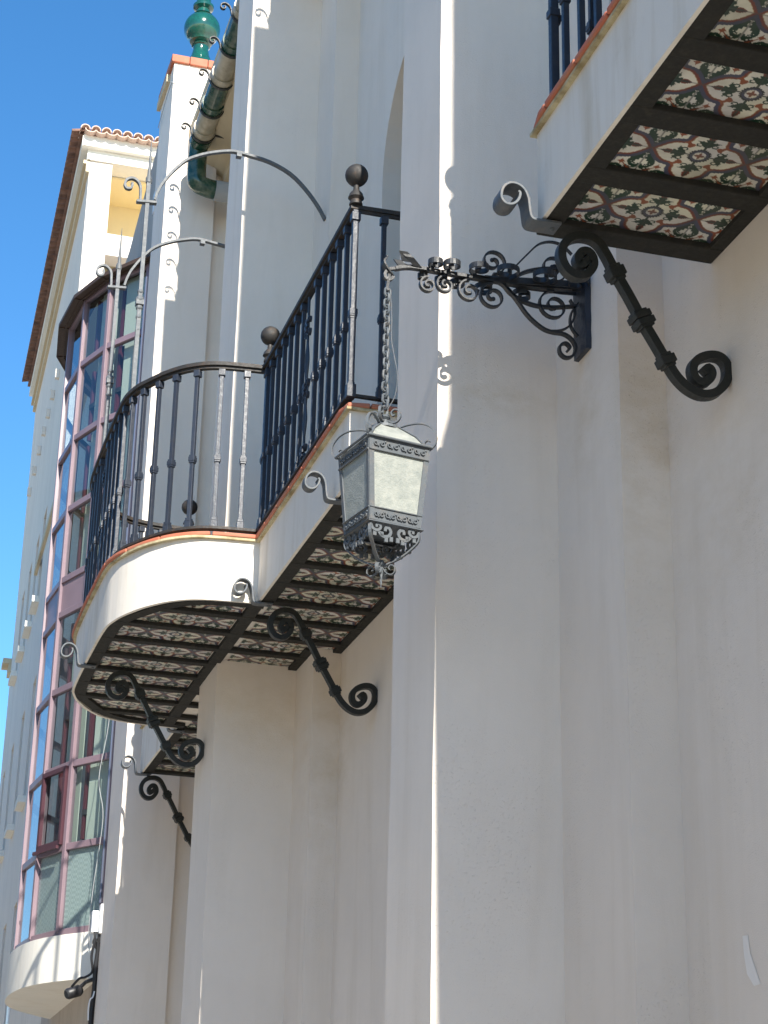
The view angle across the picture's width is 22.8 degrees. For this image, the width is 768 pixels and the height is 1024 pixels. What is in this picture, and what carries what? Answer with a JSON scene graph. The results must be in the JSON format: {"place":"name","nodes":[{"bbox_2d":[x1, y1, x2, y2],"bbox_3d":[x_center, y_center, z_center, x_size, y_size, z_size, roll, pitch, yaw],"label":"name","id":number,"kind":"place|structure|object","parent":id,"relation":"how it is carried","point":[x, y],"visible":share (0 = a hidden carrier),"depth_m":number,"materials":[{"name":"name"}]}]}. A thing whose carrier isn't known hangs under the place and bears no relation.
{"place":"outdoors","nodes":[
{"label":"outdoors","id":0,"kind":"place"},
{"bbox_2d":[0,0,235,779],"label":"sky","id":1,"kind":"structure","parent":0,"point":[65,65],"materials":[{"name":"blue"}]},
{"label":"pavement","id":2,"kind":"structure","parent":0,"visible":0},
{"bbox_2d":[0,124,158,1023],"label":"corner apartment block","id":3,"kind":"structure","parent":2,"relation":"on","point":[98,209],"depth_m":30.31,"materials":[{"name":"beige paint"}]},
{"bbox_2d":[0,850,3,863],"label":"window","id":4,"kind":"structure","parent":3,"relation":"in","point":[1,851],"depth_m":31.58,"materials":[{"name":"glass"}]},
{"bbox_2d":[6,1006,9,1023],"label":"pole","id":5,"kind":"object","parent":3,"relation":"attached to","point":[7,1015],"visible":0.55,"depth_m":25.96,"materials":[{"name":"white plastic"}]},
{"bbox_2d":[4,824,14,838],"bbox_3d":[-5.854,5.015,29.895,0.170,0.098,0.700,6,-22,-13],"label":"window","id":6,"kind":"structure","parent":3,"relation":"in","point":[9,830],"depth_m":29.69,"materials":[{"name":"glass"}]},
{"bbox_2d":[8,670,16,685],"bbox_3d":[-6.633,2.988,34.161,0.170,0.098,0.700,6,-22,-13],"label":"window","id":7,"kind":"structure","parent":3,"relation":"in","point":[13,675],"depth_m":33.98,"materials":[{"name":"glass"}]},
{"bbox_2d":[14,795,25,811],"bbox_3d":[-5.322,4.288,27.997,0.170,0.098,0.700,6,-22,-13],"label":"window","id":8,"kind":"structure","parent":3,"relation":"in","point":[21,799],"depth_m":27.81,"materials":[{"name":"glass"}]},
{"bbox_2d":[15,646,24,662],"bbox_3d":[-6.240,2.451,32.761,0.170,0.098,0.700,6,-22,-13],"label":"window","id":9,"kind":"structure","parent":3,"relation":"in","point":[20,650],"depth_m":32.59,"materials":[{"name":"glass"}]},
{"bbox_2d":[21,620,31,638],"bbox_3d":[-5.873,1.950,31.451,0.170,0.098,0.700,6,-22,-13],"label":"window","id":10,"kind":"structure","parent":3,"relation":"in","point":[28,624],"depth_m":31.31,"materials":[{"name":"glass"}]},
{"bbox_2d":[28,595,38,614],"bbox_3d":[-5.531,1.482,30.231,0.170,0.098,0.700,6,-22,-13],"label":"window","id":11,"kind":"structure","parent":3,"relation":"in","point":[34,602],"depth_m":30.08,"materials":[{"name":"glass"}]},
{"bbox_2d":[41,0,767,1023],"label":"cream townhouse","id":12,"kind":"structure","parent":2,"relation":"on","point":[531,786],"depth_m":6.80,"materials":[{"name":"paint"}]},
{"bbox_2d":[5,253,150,1018],"bbox_3d":[-2.546,1.068,15.932,0.810,5.862,3.191,9,-23,-20],"label":"bay window","id":13,"kind":"structure","parent":12,"relation":"attached to","point":[49,962],"depth_m":15.12,"materials":[{"name":"metal"}]},
{"bbox_2d":[13,263,149,949],"bbox_3d":[-2.599,0.931,15.997,0.524,5.492,2.845,7,-22,-15],"label":"window frame","id":14,"kind":"structure","parent":13,"relation":"in","point":[56,627],"depth_m":15.56,"materials":[{"name":"metal"}]},
{"bbox_2d":[64,977,92,998],"bbox_3d":[-2.190,3.424,13.674,0.209,0.158,0.111,4,-21,-8],"label":"wall floodlight","id":15,"kind":"object","parent":12,"relation":"attached to","point":[75,991],"depth_m":13.64,"materials":[{"name":"black metal"}]},
{"bbox_2d":[87,991,94,1020],"bbox_3d":[-2.035,3.432,13.236,0.045,0.202,0.016,14,-25,-30],"label":"service cable","id":16,"kind":"object","parent":12,"relation":"attached to","point":[89,1005],"visible":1,"depth_m":13.23,"materials":[{"name":"white plastic"}]},
{"bbox_2d":[90,904,103,948],"bbox_3d":[-2.025,2.949,13.479,0.090,0.326,0.160,7,-22,-15],"label":"junction box","id":17,"kind":"object","parent":12,"relation":"attached to","point":[96,922],"visible":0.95,"depth_m":13.47,"materials":[{"name":"white plastic"}]},
{"bbox_2d":[71,939,95,987],"bbox_3d":[-2.114,3.174,13.395,0.198,0.329,0.036,-10,-24,27],"label":"service cable","id":18,"kind":"object","parent":17,"relation":"hanging from","point":[92,967],"visible":1,"depth_m":13.36,"materials":[{"name":"black plastic"}]},
{"bbox_2d":[88,942,99,1023],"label":"service cable","id":19,"kind":"object","parent":17,"relation":"hanging from","point":[93,999],"visible":1,"depth_m":13.31,"materials":[{"name":"black plastic"}]},
{"bbox_2d":[88,722,108,951],"bbox_3d":[-2.066,2.018,13.919,0.039,2.350,0.111,13,-24,-28],"label":"service cable","id":20,"kind":"object","parent":12,"relation":"attached to","point":[99,844],"visible":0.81,"depth_m":13.76,"materials":[{"name":"grey plastic"}]},
{"bbox_2d":[99,276,147,902],"bbox_3d":[-1.968,0.442,14.455,0.025,5.020,0.020,7,-22,-15],"label":"drainpipe","id":21,"kind":"object","parent":12,"relation":"attached to","point":[127,535],"visible":0.77,"depth_m":14.61,"materials":[{"name":"grey metal"}]},
{"bbox_2d":[158,76,206,127],"bbox_3d":[-1.694,-3.376,15.500,0.340,0.150,0.720,26,-32,-47],"label":"pier wire","id":22,"kind":"object","parent":12,"relation":"attached to","point":[169,89],"visible":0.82,"depth_m":15.36,"materials":[{"name":"grey metal"}]},
{"bbox_2d":[184,0,219,60],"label":"ball finial","id":23,"kind":"object","parent":12,"relation":"on","point":[201,26],"visible":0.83,"depth_m":15.82,"materials":[{"name":"green ceramic"}]},
{"bbox_2d":[181,0,239,202],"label":"drainpipe","id":24,"kind":"object","parent":12,"relation":"attached to","point":[210,114],"visible":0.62,"depth_m":14.42,"materials":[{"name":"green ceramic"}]},
{"bbox_2d":[59,140,399,846],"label":"iron balcony","id":25,"kind":"structure","parent":12,"relation":"attached to","point":[169,617],"depth_m":9.68,"materials":[{"name":"metal"}]},
{"bbox_2d":[381,240,591,361],"bbox_3d":[0.366,-0.788,6.664,0.769,0.459,0.181,7,-22,-15],"label":"lantern bracket","id":26,"kind":"object","parent":12,"relation":"attached to","point":[579,305],"visible":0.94,"depth_m":6.68,"materials":[{"name":"black metal"}]},
{"bbox_2d":[331,287,437,587],"bbox_3d":[0.001,-0.265,6.362,0.268,1.095,0.268,12,-24,-25],"label":"hanging lantern","id":27,"kind":"object","parent":26,"relation":"hanging from","point":[384,461],"visible":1,"depth_m":6.22,"materials":[{"name":"grey metal"}]},
{"bbox_2d":[493,0,767,401],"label":"iron balcony","id":28,"kind":"structure","parent":12,"relation":"attached to","point":[649,132],"depth_m":5.66,"materials":[{"name":"ceramic"}]}
]}

